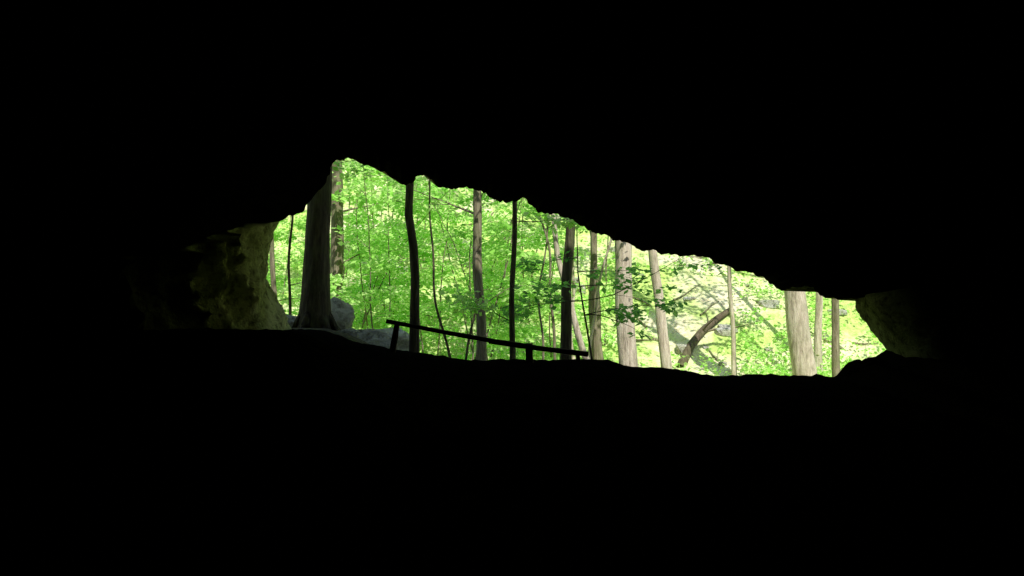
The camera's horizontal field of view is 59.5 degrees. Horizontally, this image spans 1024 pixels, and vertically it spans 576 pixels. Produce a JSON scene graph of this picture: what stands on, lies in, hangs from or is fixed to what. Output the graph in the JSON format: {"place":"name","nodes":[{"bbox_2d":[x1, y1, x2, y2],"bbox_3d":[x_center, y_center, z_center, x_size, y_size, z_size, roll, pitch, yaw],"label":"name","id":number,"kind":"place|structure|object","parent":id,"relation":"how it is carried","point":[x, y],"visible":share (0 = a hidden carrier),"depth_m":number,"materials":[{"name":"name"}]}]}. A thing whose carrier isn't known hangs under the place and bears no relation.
{"place":"outdoors","nodes":[
{"label":"outdoors","id":0,"kind":"place"},
{"bbox_2d":[0,0,1023,368],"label":"cave rock wall","id":1,"kind":"structure","parent":0,"point":[164,164],"depth_m":10.77,"materials":[{"name":"black stone"}]},
{"bbox_2d":[0,327,1023,575],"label":"cave floor","id":2,"kind":"structure","parent":0,"point":[208,451],"depth_m":7.42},
{"bbox_2d":[386,319,587,362],"bbox_3d":[-0.371,0.886,13.613,3.073,0.832,0.164,0,0,-1],"label":"wooden railing","id":3,"kind":"object","parent":2,"relation":"on","point":[529,348],"visible":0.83,"depth_m":13.56,"materials":[{"name":"brown wood"}]},
{"bbox_2d":[267,158,886,376],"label":"ground","id":4,"kind":"structure","parent":0,"point":[686,324],"depth_m":30.11,"materials":[{"name":"green plant"}]},
{"bbox_2d":[267,220,293,299],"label":"maple sapling","id":5,"kind":"object","parent":4,"relation":"on","point":[276,281],"visible":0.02,"depth_m":28.05,"materials":[{"name":"green plant"}]},
{"bbox_2d":[268,224,302,287],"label":"maple sapling","id":6,"kind":"object","parent":4,"relation":"on","point":[281,254],"visible":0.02,"depth_m":30.71,"materials":[{"name":"green plant"}]},
{"bbox_2d":[266,217,305,314],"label":"maple sapling","id":7,"kind":"object","parent":4,"relation":"on","point":[284,278],"visible":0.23,"depth_m":26.46,"materials":[{"name":"green plant"}]},
{"bbox_2d":[286,314,296,327],"bbox_3d":[-4.357,0.858,17.357,1.000,0.720,0.654,0,0,0],"label":"limestone boulder","id":8,"kind":"object","parent":4,"relation":"on","point":[291,319],"visible":0.05,"depth_m":17.10,"materials":[{"name":"grey stone"}]},
{"bbox_2d":[269,161,355,309],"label":"birch tree","id":9,"kind":"object","parent":4,"relation":"on","point":[273,276],"visible":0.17,"depth_m":22.44,"materials":[{"name":"green plant"}]},
{"bbox_2d":[292,166,340,330],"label":"oak tree","id":10,"kind":"object","parent":4,"relation":"on","point":[315,307],"visible":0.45,"depth_m":16.34,"materials":[{"name":"brown plant"}]},
{"bbox_2d":[287,170,355,314],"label":"ironwood tree","id":11,"kind":"object","parent":4,"relation":"on","point":[333,279],"visible":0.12,"depth_m":22.05,"materials":[{"name":"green plant"}]},
{"bbox_2d":[293,171,389,289],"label":"maple sapling","id":12,"kind":"object","parent":4,"relation":"on","point":[303,246],"visible":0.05,"depth_m":31.05,"materials":[{"name":"green plant"}]},
{"bbox_2d":[330,297,354,329],"bbox_3d":[-3.784,0.680,18.889,0.801,0.995,1.044,0,0,-26],"label":"limestone boulder","id":13,"kind":"object","parent":4,"relation":"on","point":[342,311],"visible":0.38,"depth_m":18.55,"materials":[{"name":"grey stone"}]},
{"bbox_2d":[339,328,358,337],"bbox_3d":[-3.139,0.999,16.318,0.704,0.553,0.543,0,0,0],"label":"limestone boulder","id":14,"kind":"object","parent":4,"relation":"on","point":[352,332],"visible":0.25,"depth_m":16.16,"materials":[{"name":"grey stone"}]},
{"bbox_2d":[276,160,422,299],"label":"maple tree","id":15,"kind":"object","parent":4,"relation":"on","point":[337,261],"visible":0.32,"depth_m":24.15,"materials":[{"name":"grey plant"}]},
{"bbox_2d":[332,160,419,352],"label":"ironwood tree","id":16,"kind":"object","parent":4,"relation":"on","point":[414,343],"visible":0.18,"depth_m":16.92,"materials":[{"name":"brown plant"}]},
{"bbox_2d":[342,160,425,330],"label":"maple sapling","id":17,"kind":"object","parent":4,"relation":"on","point":[377,210],"visible":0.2,"depth_m":27.38,"materials":[{"name":"green plant"}]},
{"bbox_2d":[357,328,420,350],"bbox_3d":[-2.924,1.253,18.269,1.738,0.880,1.307,0,0,-39],"label":"limestone boulder","id":18,"kind":"object","parent":4,"relation":"on","point":[380,337],"visible":0.21,"depth_m":18.02,"materials":[{"name":"grey stone"}]},
{"bbox_2d":[342,158,439,327],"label":"maple sapling","id":19,"kind":"object","parent":4,"relation":"on","point":[382,181],"visible":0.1,"depth_m":28.80,"materials":[{"name":"green plant"}]},
{"bbox_2d":[330,166,456,332],"bbox_3d":[-3.284,-0.068,23.000,4.516,6.384,4.085,0,0,0],"label":"maple sapling","id":20,"kind":"object","parent":4,"relation":"on","point":[375,265],"visible":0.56,"depth_m":22.91,"materials":[{"name":"green plant"}]},
{"bbox_2d":[332,179,454,340],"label":"maple sapling","id":21,"kind":"object","parent":4,"relation":"on","point":[343,198],"visible":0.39,"depth_m":25.59,"materials":[{"name":"green plant"}]},
{"bbox_2d":[344,182,449,328],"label":"maple sapling","id":22,"kind":"object","parent":4,"relation":"on","point":[394,244],"visible":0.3,"depth_m":25.80,"materials":[{"name":"green plant"}]},
{"bbox_2d":[356,165,471,274],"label":"maple sapling","id":23,"kind":"object","parent":4,"relation":"on","point":[431,221],"visible":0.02,"depth_m":31.99,"materials":[{"name":"green plant"}]},
{"bbox_2d":[371,182,490,355],"bbox_3d":[-2.320,-0.422,26.618,4.517,7.430,3.459,0,0,-38],"label":"maple sapling","id":24,"kind":"object","parent":4,"relation":"on","point":[399,281],"visible":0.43,"depth_m":26.29,"materials":[{"name":"green plant"}]},
{"bbox_2d":[428,180,450,357],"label":"maple sapling","id":25,"kind":"object","parent":4,"relation":"on","point":[436,307],"visible":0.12,"depth_m":20.41,"materials":[{"name":"brown plant"}]},
{"bbox_2d":[386,184,560,360],"bbox_3d":[-0.773,-3.895,20.010,4.798,13.738,4.292,0,0,28],"label":"hickory tree","id":26,"kind":"object","parent":4,"relation":"on","point":[481,346],"visible":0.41,"depth_m":20.11,"materials":[{"name":"grey plant"}]},
{"bbox_2d":[396,176,552,359],"bbox_3d":[-1.349,-0.739,27.549,5.302,6.785,3.533,0,0,0],"label":"maple sapling","id":27,"kind":"object","parent":4,"relation":"on","point":[453,290],"visible":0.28,"depth_m":27.48,"materials":[{"name":"green plant"}]},
{"bbox_2d":[435,188,532,274],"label":"maple sapling","id":28,"kind":"object","parent":4,"relation":"on","point":[466,246],"visible":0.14,"depth_m":29.79,"materials":[{"name":"green plant"}]},
{"bbox_2d":[433,193,557,359],"bbox_3d":[-0.508,-0.352,22.161,3.442,6.962,3.510,0,0,13],"label":"maple sapling","id":29,"kind":"object","parent":4,"relation":"on","point":[466,255],"visible":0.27,"depth_m":22.09,"materials":[{"name":"green plant"}]},
{"bbox_2d":[416,181,575,359],"bbox_3d":[-0.671,-0.014,24.889,5.001,6.945,3.434,0,0,0],"label":"maple sapling","id":30,"kind":"object","parent":4,"relation":"on","point":[495,277],"visible":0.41,"depth_m":24.57,"materials":[{"name":"green plant"}]},
{"bbox_2d":[465,190,526,359],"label":"maple sapling","id":31,"kind":"object","parent":4,"relation":"on","point":[470,332],"visible":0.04,"depth_m":20.96,"materials":[{"name":"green plant"}]},
{"bbox_2d":[439,201,590,359],"bbox_3d":[0.305,-2.993,18.146,5.392,10.457,4.086,0,0,-42],"label":"ironwood tree","id":32,"kind":"object","parent":4,"relation":"on","point":[465,301],"visible":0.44,"depth_m":17.58,"materials":[{"name":"green plant"}]},
{"bbox_2d":[482,198,565,327],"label":"maple sapling","id":33,"kind":"object","parent":4,"relation":"on","point":[527,238],"visible":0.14,"depth_m":29.24,"materials":[{"name":"green plant"}]},
{"bbox_2d":[538,213,549,359],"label":"maple sapling","id":34,"kind":"object","parent":4,"relation":"on","point":[542,334],"visible":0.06,"depth_m":21.32,"materials":[{"name":"brown plant"}]},
{"bbox_2d":[540,215,560,359],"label":"maple sapling","id":35,"kind":"object","parent":4,"relation":"on","point":[552,315],"visible":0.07,"depth_m":22.42,"materials":[{"name":"brown plant"}]},
{"bbox_2d":[517,216,589,357],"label":"maple sapling","id":36,"kind":"object","parent":4,"relation":"on","point":[537,243],"visible":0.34,"depth_m":26.19,"materials":[{"name":"green plant"}]},
{"bbox_2d":[560,222,574,359],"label":"hickory tree","id":37,"kind":"object","parent":4,"relation":"on","point":[566,326],"visible":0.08,"depth_m":19.44,"materials":[{"name":"brown plant"}]},
{"bbox_2d":[551,214,589,358],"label":"maple tree","id":38,"kind":"object","parent":4,"relation":"on","point":[578,336],"visible":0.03,"depth_m":21.13,"materials":[{"name":"beige plant"}]},
{"bbox_2d":[572,242,574,358],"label":"maple sapling","id":39,"kind":"object","parent":4,"relation":"on","point":[573,290],"visible":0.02,"depth_m":26.14,"materials":[{"name":"brown plant"}]},
{"bbox_2d":[268,159,884,376],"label":"undergrowth","id":40,"kind":"object","parent":4,"relation":"on","point":[746,370],"visible":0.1,"depth_m":28.85,"materials":[{"name":"green plant"}]},
{"bbox_2d":[304,191,876,367],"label":"fallen branches","id":41,"kind":"object","parent":4,"relation":"on","point":[702,313],"visible":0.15,"depth_m":29.64,"materials":[{"name":"brown plant"}]},
{"bbox_2d":[588,232,599,359],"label":"beech tree","id":42,"kind":"object","parent":4,"relation":"on","point":[592,295],"visible":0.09,"depth_m":23.84,"materials":[{"name":"grey plant"}]},
{"bbox_2d":[581,226,611,358],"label":"maple sapling","id":43,"kind":"object","parent":4,"relation":"on","point":[597,296],"visible":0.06,"depth_m":23.35,"materials":[{"name":"brown plant"}]},
{"bbox_2d":[589,231,603,359],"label":"maple tree","id":44,"kind":"object","parent":4,"relation":"on","point":[599,331],"visible":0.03,"depth_m":25.58,"materials":[{"name":"brown plant"}]},
{"bbox_2d":[575,226,632,285],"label":"maple sapling","id":45,"kind":"object","parent":4,"relation":"on","point":[609,261],"visible":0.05,"depth_m":31.16,"materials":[{"name":"green plant"}]},
{"bbox_2d":[485,230,726,358],"bbox_3d":[1.873,0.557,18.492,4.874,3.568,2.117,0,0,0],"label":"dogwood sapling","id":46,"kind":"object","parent":4,"relation":"on","point":[636,313],"visible":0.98,"depth_m":18.49,"materials":[{"name":"green plant"}]},
{"bbox_2d":[396,215,846,371],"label":"slope rocks","id":47,"kind":"object","parent":4,"relation":"on","point":[723,330],"visible":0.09,"depth_m":30.13,"materials":[{"name":"stone"}]},
{"bbox_2d":[615,240,637,366],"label":"beech tree","id":48,"kind":"object","parent":4,"relation":"on","point":[627,350],"visible":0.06,"depth_m":21.61,"materials":[{"name":"beige plant"}]},
{"bbox_2d":[648,250,671,368],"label":"beech tree","id":49,"kind":"object","parent":4,"relation":"on","point":[663,343],"visible":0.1,"depth_m":22.96,"materials":[{"name":"beige plant"}]},
{"bbox_2d":[677,308,729,365],"bbox_3d":[6.241,1.586,28.546,0.656,1.921,3.345,0,0,39],"label":"fallen log","id":50,"kind":"object","parent":4,"relation":"on","point":[694,340],"visible":0.93,"depth_m":28.29,"materials":[{"name":"wood"}]},
{"bbox_2d":[727,266,736,374],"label":"birch tree","id":51,"kind":"object","parent":4,"relation":"on","point":[733,340],"visible":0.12,"depth_m":25.90,"materials":[{"name":"beige plant"}]},
{"bbox_2d":[784,291,816,375],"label":"beech tree","id":52,"kind":"object","parent":4,"relation":"on","point":[802,358],"visible":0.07,"depth_m":23.61,"materials":[{"name":"beige plant"}]},
{"bbox_2d":[814,292,823,372],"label":"birch tree","id":53,"kind":"object","parent":4,"relation":"on","point":[818,330],"visible":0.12,"depth_m":26.90,"materials":[{"name":"beige plant"}]},
{"bbox_2d":[831,299,839,376],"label":"maple tree","id":54,"kind":"object","parent":4,"relation":"on","point":[835,348],"visible":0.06,"depth_m":24.92,"materials":[{"name":"brown plant"}]},
{"bbox_2d":[845,357,885,377],"bbox_3d":[5.441,1.365,13.599,0.721,0.636,0.598,0,0,0],"label":"cave boulder","id":55,"kind":"object","parent":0,"point":[869,361],"visible":0.25,"depth_m":13.56,"materials":[{"name":"black stone"}]}
]}

